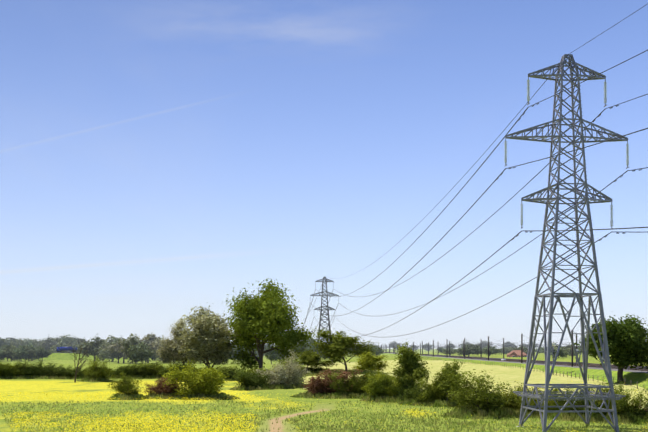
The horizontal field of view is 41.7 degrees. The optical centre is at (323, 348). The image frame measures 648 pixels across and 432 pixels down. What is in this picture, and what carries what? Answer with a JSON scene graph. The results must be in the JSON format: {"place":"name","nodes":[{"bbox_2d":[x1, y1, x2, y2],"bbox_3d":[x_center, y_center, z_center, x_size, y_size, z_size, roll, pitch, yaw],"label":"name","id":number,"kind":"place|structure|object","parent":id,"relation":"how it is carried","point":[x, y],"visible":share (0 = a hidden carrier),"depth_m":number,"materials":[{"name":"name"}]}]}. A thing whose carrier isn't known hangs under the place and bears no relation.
{"place":"outdoors","nodes":[
{"label":"outdoors","id":0,"kind":"place"},
{"bbox_2d":[4,353,236,359],"bbox_3d":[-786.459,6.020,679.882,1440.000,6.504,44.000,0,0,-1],"label":"road embankment","id":1,"kind":"structure","parent":0,"point":[53,356],"depth_m":675.43,"materials":[{"name":"green plant"}]},
{"bbox_2d":[57,347,77,351],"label":"truck","id":2,"kind":"object","parent":1,"relation":"on","point":[59,349],"depth_m":686.98,"materials":[{"name":"blue metal"}]},
{"bbox_2d":[0,349,647,431],"bbox_3d":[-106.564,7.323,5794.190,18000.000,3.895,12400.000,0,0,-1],"label":"ground","id":3,"kind":"structure","parent":0,"point":[498,373],"depth_m":148.09,"materials":[{"name":"green plant"}]},
{"bbox_2d":[0,337,10,347],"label":"tree","id":4,"kind":"object","parent":3,"relation":"on","point":[3,342],"depth_m":797.19,"materials":[{"name":"green plant"}]},
{"bbox_2d":[0,344,14,359],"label":"tree","id":5,"kind":"object","parent":3,"relation":"on","point":[3,348],"depth_m":604.17,"materials":[{"name":"green plant"}]},
{"bbox_2d":[1,346,14,360],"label":"tree","id":6,"kind":"object","parent":3,"relation":"on","point":[8,353],"depth_m":597.47,"materials":[{"name":"green plant"}]},
{"bbox_2d":[0,362,18,377],"bbox_3d":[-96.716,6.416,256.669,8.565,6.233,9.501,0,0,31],"label":"hedge","id":7,"kind":"object","parent":3,"relation":"on","point":[3,366],"visible":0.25,"depth_m":255.88,"materials":[{"name":"green plant"}]},
{"bbox_2d":[6,336,18,345],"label":"tree","id":8,"kind":"object","parent":3,"relation":"on","point":[12,339],"depth_m":852.59,"materials":[{"name":"green plant"}]},
{"bbox_2d":[7,338,19,347],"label":"tree","id":9,"kind":"object","parent":3,"relation":"on","point":[13,344],"depth_m":809.10,"materials":[{"name":"green plant"}]},
{"bbox_2d":[4,364,31,376],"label":"hedge","id":10,"kind":"object","parent":3,"relation":"on","point":[15,371],"visible":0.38,"depth_m":256.13,"materials":[{"name":"green plant"}]},
{"bbox_2d":[10,347,28,360],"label":"tree","id":11,"kind":"object","parent":3,"relation":"on","point":[22,357],"depth_m":591.80,"materials":[{"name":"green plant"}]},
{"bbox_2d":[10,345,30,360],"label":"tree","id":12,"kind":"object","parent":3,"relation":"on","point":[23,351],"depth_m":591.72,"materials":[{"name":"green plant"}]},
{"bbox_2d":[13,360,37,376],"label":"hedge","id":13,"kind":"object","parent":3,"relation":"on","point":[24,365],"visible":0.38,"depth_m":256.26,"materials":[{"name":"green plant"}]},
{"bbox_2d":[17,338,37,347],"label":"tree","id":14,"kind":"object","parent":3,"relation":"on","point":[27,341],"depth_m":809.73,"materials":[{"name":"green plant"}]},
{"bbox_2d":[20,342,40,360],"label":"tree","id":15,"kind":"object","parent":3,"relation":"on","point":[31,348],"depth_m":625.12,"materials":[{"name":"green plant"}]},
{"bbox_2d":[24,344,37,360],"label":"tree","id":16,"kind":"object","parent":3,"relation":"on","point":[32,352],"depth_m":599.59,"materials":[{"name":"green plant"}]},
{"bbox_2d":[21,359,47,376],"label":"hedge","id":17,"kind":"object","parent":3,"relation":"on","point":[30,372],"visible":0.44,"depth_m":255.96,"materials":[{"name":"green plant"}]},
{"bbox_2d":[34,345,53,360],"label":"tree","id":18,"kind":"object","parent":3,"relation":"on","point":[42,353],"depth_m":629.13,"materials":[{"name":"green plant"}]},
{"bbox_2d":[32,361,56,376],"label":"hedge","id":19,"kind":"object","parent":3,"relation":"on","point":[47,371],"visible":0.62,"depth_m":257.83,"materials":[{"name":"green plant"}]},
{"bbox_2d":[37,334,58,350],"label":"tree","id":20,"kind":"object","parent":3,"relation":"on","point":[47,346],"depth_m":760.19,"materials":[{"name":"green plant"}]},
{"bbox_2d":[46,365,71,376],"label":"hedge","id":21,"kind":"object","parent":3,"relation":"on","point":[57,372],"visible":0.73,"depth_m":257.13,"materials":[{"name":"green plant"}]},
{"bbox_2d":[50,340,71,352],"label":"tree","id":22,"kind":"object","parent":3,"relation":"on","point":[59,344],"depth_m":749.85,"materials":[{"name":"green plant"}]},
{"bbox_2d":[59,336,77,352],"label":"tree","id":23,"kind":"object","parent":3,"relation":"on","point":[69,342],"depth_m":806.32,"materials":[{"name":"green plant"}]},
{"bbox_2d":[60,334,85,345],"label":"tree","id":24,"kind":"object","parent":3,"relation":"on","point":[69,337],"depth_m":852.85,"materials":[{"name":"green plant"}]},
{"bbox_2d":[60,367,92,377],"bbox_3d":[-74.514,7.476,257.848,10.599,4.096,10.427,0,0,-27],"label":"hedge","id":25,"kind":"object","parent":3,"relation":"on","point":[80,373],"visible":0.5,"depth_m":256.30,"materials":[{"name":"green plant"}]},
{"bbox_2d":[68,339,90,382],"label":"dead tree","id":26,"kind":"object","parent":3,"relation":"on","point":[80,360],"visible":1,"depth_m":225.56,"materials":[{"name":"brown plant"}]},
{"bbox_2d":[72,336,108,360],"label":"tree","id":27,"kind":"object","parent":3,"relation":"on","point":[91,346],"depth_m":590.88,"materials":[{"name":"green plant"}]},
{"bbox_2d":[82,356,113,379],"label":"bush","id":28,"kind":"object","parent":3,"relation":"on","point":[101,371],"visible":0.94,"depth_m":234.43,"materials":[{"name":"green plant"}]},
{"bbox_2d":[96,354,106,360],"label":"tree","id":29,"kind":"object","parent":3,"relation":"on","point":[98,356],"depth_m":621.21,"materials":[{"name":"green plant"}]},
{"bbox_2d":[94,335,120,361],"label":"tree","id":30,"kind":"object","parent":3,"relation":"on","point":[107,344],"depth_m":582.39,"materials":[{"name":"green plant"}]},
{"bbox_2d":[93,336,126,362],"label":"tree","id":31,"kind":"object","parent":3,"relation":"on","point":[106,352],"depth_m":522.91,"materials":[{"name":"green plant"}]},
{"bbox_2d":[103,337,126,362],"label":"tree","id":32,"kind":"object","parent":3,"relation":"on","point":[112,347],"depth_m":517.55,"materials":[{"name":"green plant"}]},
{"bbox_2d":[111,364,133,376],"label":"hedge","id":33,"kind":"object","parent":3,"relation":"on","point":[119,369],"visible":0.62,"depth_m":254.90,"materials":[{"name":"green plant"}]},
{"bbox_2d":[105,372,143,395],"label":"bush","id":34,"kind":"object","parent":3,"relation":"on","point":[123,385],"visible":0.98,"depth_m":152.69,"materials":[{"name":"green plant"}]},
{"bbox_2d":[118,333,151,363],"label":"tree","id":35,"kind":"object","parent":3,"relation":"on","point":[127,343],"depth_m":511.00,"materials":[{"name":"green plant"}]},
{"bbox_2d":[126,341,155,362],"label":"tree","id":36,"kind":"object","parent":3,"relation":"on","point":[138,354],"depth_m":506.56,"materials":[{"name":"green plant"}]},
{"bbox_2d":[121,332,164,362],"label":"tree","id":37,"kind":"object","parent":3,"relation":"on","point":[152,340],"depth_m":520.54,"materials":[{"name":"green plant"}]},
{"bbox_2d":[125,360,163,376],"bbox_3d":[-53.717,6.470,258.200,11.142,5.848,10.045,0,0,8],"label":"hedge","id":38,"kind":"object","parent":3,"relation":"on","point":[141,372],"visible":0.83,"depth_m":256.14,"materials":[{"name":"green plant"}]},
{"bbox_2d":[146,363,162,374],"bbox_3d":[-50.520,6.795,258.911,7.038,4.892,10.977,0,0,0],"label":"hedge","id":39,"kind":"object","parent":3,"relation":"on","point":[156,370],"visible":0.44,"depth_m":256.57,"materials":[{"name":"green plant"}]},
{"bbox_2d":[142,377,180,395],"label":"red bush","id":40,"kind":"object","parent":3,"relation":"on","point":[158,388],"visible":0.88,"depth_m":153.75,"materials":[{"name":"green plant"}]},
{"bbox_2d":[156,363,181,375],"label":"hedge","id":41,"kind":"object","parent":3,"relation":"on","point":[163,368],"visible":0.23,"depth_m":255.49,"materials":[{"name":"green plant"}]},
{"bbox_2d":[159,360,192,380],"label":"hedge","id":42,"kind":"object","parent":3,"relation":"on","point":[180,367],"visible":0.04,"depth_m":234.67,"materials":[{"name":"green plant"}]},
{"bbox_2d":[152,318,205,365],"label":"poplar tree","id":43,"kind":"object","parent":3,"relation":"on","point":[171,354],"visible":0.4,"depth_m":262.79,"materials":[{"name":"green plant"}]},
{"bbox_2d":[162,360,229,396],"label":"bush","id":44,"kind":"object","parent":3,"relation":"on","point":[199,384],"visible":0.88,"depth_m":152.08,"materials":[{"name":"green plant"}]},
{"bbox_2d":[172,303,237,368],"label":"poplar tree","id":45,"kind":"object","parent":3,"relation":"on","point":[206,337],"visible":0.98,"depth_m":253.31,"materials":[{"name":"green plant"}]},
{"bbox_2d":[196,368,230,378],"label":"hedge","id":46,"kind":"object","parent":3,"relation":"on","point":[213,373],"visible":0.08,"depth_m":234.63,"materials":[{"name":"green plant"}]},
{"bbox_2d":[215,365,237,378],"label":"hedge","id":47,"kind":"object","parent":3,"relation":"on","point":[232,369],"visible":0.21,"depth_m":236.55,"materials":[{"name":"green plant"}]},
{"bbox_2d":[223,367,251,377],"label":"hedge","id":48,"kind":"object","parent":3,"relation":"on","point":[231,375],"visible":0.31,"depth_m":234.68,"materials":[{"name":"green plant"}]},
{"bbox_2d":[234,368,269,388],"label":"bush","id":49,"kind":"object","parent":3,"relation":"on","point":[255,379],"visible":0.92,"depth_m":188.17,"materials":[{"name":"green plant"}]},
{"bbox_2d":[248,368,269,374],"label":"hedge","id":50,"kind":"object","parent":3,"relation":"on","point":[254,370],"visible":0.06,"depth_m":236.50,"materials":[{"name":"green plant"}]},
{"bbox_2d":[221,278,318,370],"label":"ash tree","id":51,"kind":"object","parent":3,"relation":"on","point":[262,320],"visible":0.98,"depth_m":247.06,"materials":[{"name":"green plant"}]},
{"bbox_2d":[264,346,281,363],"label":"tree","id":52,"kind":"object","parent":3,"relation":"on","point":[273,355],"depth_m":484.71,"materials":[{"name":"green plant"}]},
{"bbox_2d":[255,349,311,385],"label":"bush","id":53,"kind":"object","parent":3,"relation":"on","point":[280,374],"visible":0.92,"depth_m":192.39,"materials":[{"name":"green plant"}]},
{"bbox_2d":[291,335,316,359],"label":"tree","id":54,"kind":"object","parent":3,"relation":"on","point":[303,347],"depth_m":504.33,"materials":[{"name":"green plant"}]},
{"bbox_2d":[274,349,337,373],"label":"bush","id":55,"kind":"object","parent":3,"relation":"on","point":[310,359],"visible":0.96,"depth_m":230.59,"materials":[{"name":"green plant"}]},
{"bbox_2d":[306,342,318,353],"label":"tree","id":56,"kind":"object","parent":3,"relation":"on","point":[313,347],"depth_m":498.74,"materials":[{"name":"green plant"}]},
{"bbox_2d":[302,366,323,369],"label":"hedge","id":57,"kind":"object","parent":3,"relation":"on","point":[318,368],"visible":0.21,"depth_m":235.18,"materials":[{"name":"green plant"}]},
{"bbox_2d":[0,369,647,431],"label":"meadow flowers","id":58,"kind":"object","parent":3,"relation":"on","point":[506,414],"depth_m":110.62,"materials":[{"name":"yellow plant"}]},
{"bbox_2d":[310,277,338,361],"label":"pylon","id":59,"kind":"object","parent":3,"relation":"on","point":[325,306],"depth_m":419.27,"materials":[{"name":"steel"},{"name":"glass"}]},
{"bbox_2d":[301,368,362,394],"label":"red bush","id":60,"kind":"object","parent":3,"relation":"on","point":[315,385],"visible":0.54,"depth_m":158.16,"materials":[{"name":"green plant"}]},
{"bbox_2d":[327,371,353,393],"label":"hedge","id":61,"kind":"object","parent":3,"relation":"on","point":[340,384],"visible":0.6,"depth_m":157.22,"materials":[{"name":"green plant"}]},
{"bbox_2d":[308,328,382,370],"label":"tree","id":62,"kind":"object","parent":3,"relation":"on","point":[336,347],"visible":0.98,"depth_m":225.82,"materials":[{"name":"green plant"}]},
{"bbox_2d":[344,368,368,394],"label":"hedge","id":63,"kind":"object","parent":3,"relation":"on","point":[358,385],"visible":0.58,"depth_m":156.08,"materials":[{"name":"green plant"}]},
{"bbox_2d":[355,367,381,393],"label":"hedge","id":64,"kind":"object","parent":3,"relation":"on","point":[369,372],"visible":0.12,"depth_m":158.80,"materials":[{"name":"green plant"}]},
{"bbox_2d":[351,351,391,371],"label":"bush","id":65,"kind":"object","parent":3,"relation":"on","point":[366,361],"visible":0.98,"depth_m":194.65,"materials":[{"name":"green plant"}]},
{"bbox_2d":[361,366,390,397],"bbox_3d":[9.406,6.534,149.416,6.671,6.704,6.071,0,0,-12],"label":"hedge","id":66,"kind":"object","parent":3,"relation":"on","point":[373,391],"visible":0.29,"depth_m":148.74,"materials":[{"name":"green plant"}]},
{"bbox_2d":[372,345,385,355],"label":"tree","id":67,"kind":"object","parent":3,"relation":"on","point":[380,351],"depth_m":621.76,"materials":[{"name":"green plant"}]},
{"bbox_2d":[361,371,405,396],"bbox_3d":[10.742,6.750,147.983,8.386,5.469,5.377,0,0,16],"label":"hedge","id":68,"kind":"object","parent":3,"relation":"on","point":[382,388],"visible":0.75,"depth_m":147.14,"materials":[{"name":"green plant"}]},
{"bbox_2d":[394,376,420,398],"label":"hedge","id":69,"kind":"object","parent":3,"relation":"on","point":[407,384],"visible":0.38,"depth_m":144.77,"materials":[{"name":"green plant"}]},
{"bbox_2d":[391,341,433,387],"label":"tree sapling","id":70,"kind":"object","parent":3,"relation":"on","point":[411,368],"visible":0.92,"depth_m":146.60,"materials":[{"name":"green plant"}]},
{"bbox_2d":[401,377,431,402],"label":"hedge","id":71,"kind":"object","parent":3,"relation":"on","point":[412,394],"visible":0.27,"depth_m":138.71,"materials":[{"name":"green plant"}]},
{"bbox_2d":[415,377,450,402],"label":"hedge","id":72,"kind":"object","parent":3,"relation":"on","point":[432,395],"visible":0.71,"depth_m":136.50,"materials":[{"name":"green plant"}]},
{"bbox_2d":[430,359,465,400],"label":"tree sapling","id":73,"kind":"object","parent":3,"relation":"on","point":[444,382],"visible":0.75,"depth_m":134.00,"materials":[{"name":"green plant"}]},
{"bbox_2d":[443,349,455,354],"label":"tree","id":74,"kind":"object","parent":3,"relation":"on","point":[451,351],"depth_m":672.66,"materials":[{"name":"green plant"}]},
{"bbox_2d":[454,343,483,355],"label":"tree","id":75,"kind":"object","parent":3,"relation":"on","point":[472,349],"depth_m":589.97,"materials":[{"name":"green plant"}]},
{"bbox_2d":[295,4,647,431],"bbox_3d":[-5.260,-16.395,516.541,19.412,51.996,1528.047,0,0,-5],"label":"pylon","id":76,"kind":"object","parent":3,"relation":"on","point":[592,75],"visible":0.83,"depth_m":95.22,"materials":[{"name":"metal"}]},
{"bbox_2d":[440,369,520,412],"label":"bush","id":77,"kind":"object","parent":3,"relation":"on","point":[491,400],"visible":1,"depth_m":113.08,"materials":[{"name":"green plant"}]},
{"bbox_2d":[480,340,491,348],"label":"tree","id":78,"kind":"object","parent":3,"relation":"on","point":[483,341],"depth_m":1852.07,"materials":[{"name":"green plant"}]},
{"bbox_2d":[482,345,501,354],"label":"tree","id":79,"kind":"object","parent":3,"relation":"on","point":[493,350],"depth_m":627.89,"materials":[{"name":"green plant"}]},
{"bbox_2d":[500,347,511,353],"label":"tree","id":80,"kind":"object","parent":3,"relation":"on","point":[506,350],"depth_m":806.36,"materials":[{"name":"green plant"}]},
{"bbox_2d":[500,383,522,409],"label":"hedge","id":81,"kind":"object","parent":3,"relation":"on","point":[511,395],"visible":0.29,"depth_m":114.95,"materials":[{"name":"green plant"}]},
{"bbox_2d":[378,330,647,389],"bbox_3d":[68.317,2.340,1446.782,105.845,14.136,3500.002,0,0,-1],"label":"railway embankment","id":82,"kind":"structure","parent":3,"relation":"on","point":[632,375],"depth_m":249.10,"materials":[{"name":"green plant"}]},
{"bbox_2d":[420,356,644,389],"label":"railway fence","id":83,"kind":"object","parent":82,"relation":"on","point":[541,369],"visible":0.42,"depth_m":197.21,"materials":[{"name":"brown wood"}]},
{"bbox_2d":[507,350,526,356],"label":"house","id":84,"kind":"structure","parent":3,"relation":"on","point":[517,353],"depth_m":553.99,"materials":[{"name":"brick"}]},
{"bbox_2d":[514,346,527,353],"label":"tree","id":85,"kind":"object","parent":3,"relation":"on","point":[525,350],"depth_m":643.63,"materials":[{"name":"green plant"}]},
{"bbox_2d":[502,383,542,409],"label":"hedge","id":86,"kind":"object","parent":3,"relation":"on","point":[518,397],"visible":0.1,"depth_m":114.96,"materials":[{"name":"green plant"}]},
{"bbox_2d":[515,389,549,413],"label":"hedge","id":87,"kind":"object","parent":3,"relation":"on","point":[531,404],"visible":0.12,"depth_m":111.51,"materials":[{"name":"green plant"}]},
{"bbox_2d":[540,388,574,410],"bbox_3d":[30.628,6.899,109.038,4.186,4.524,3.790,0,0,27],"label":"hedge","id":88,"kind":"object","parent":3,"relation":"on","point":[562,403],"visible":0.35,"depth_m":108.89,"materials":[{"name":"green plant"}]},
{"bbox_2d":[551,347,569,357],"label":"tree","id":89,"kind":"object","parent":3,"relation":"on","point":[563,352],"depth_m":478.53,"materials":[{"name":"green plant"}]},
{"bbox_2d":[559,345,574,356],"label":"tree","id":90,"kind":"object","parent":3,"relation":"on","point":[568,349],"depth_m":526.30,"materials":[{"name":"green plant"}]},
{"bbox_2d":[565,385,592,415],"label":"hedge","id":91,"kind":"object","parent":3,"relation":"on","point":[576,402],"visible":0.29,"depth_m":106.42,"materials":[{"name":"green plant"}]},
{"bbox_2d":[578,384,606,416],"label":"hedge","id":92,"kind":"object","parent":3,"relation":"on","point":[598,405],"visible":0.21,"depth_m":105.09,"materials":[{"name":"green plant"}]},
{"bbox_2d":[571,314,647,382],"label":"oak tree","id":93,"kind":"object","parent":3,"relation":"on","point":[627,339],"visible":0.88,"depth_m":157.08,"materials":[{"name":"green plant"}]},
{"bbox_2d":[593,379,630,414],"bbox_3d":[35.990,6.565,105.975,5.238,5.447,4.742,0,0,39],"label":"hedge","id":94,"kind":"object","parent":3,"relation":"on","point":[621,390],"visible":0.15,"depth_m":105.00,"materials":[{"name":"green plant"}]},
{"bbox_2d":[618,412,634,419],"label":"bush","id":95,"kind":"object","parent":3,"relation":"on","point":[630,415],"visible":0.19,"depth_m":102.53,"materials":[{"name":"green plant"}]},
{"bbox_2d":[607,388,647,418],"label":"hedge","id":96,"kind":"object","parent":3,"relation":"on","point":[622,408],"visible":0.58,"depth_m":103.56,"materials":[{"name":"green plant"}]},
{"bbox_2d":[635,408,647,417],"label":"bush","id":97,"kind":"object","parent":3,"relation":"on","point":[640,413],"visible":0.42,"depth_m":103.18,"materials":[{"name":"green plant"}]},
{"bbox_2d":[0,0,647,363],"bbox_3d":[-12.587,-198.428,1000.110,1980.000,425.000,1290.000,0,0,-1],"label":"cloud","id":98,"kind":"structure","parent":0,"point":[440,340],"depth_m":754.78,"materials":[{"name":"white"}]},
{"bbox_2d":[0,0,647,348],"label":"sky","id":99,"kind":"structure","parent":0,"point":[263,20],"materials":[{"name":"blue"}]}
]}

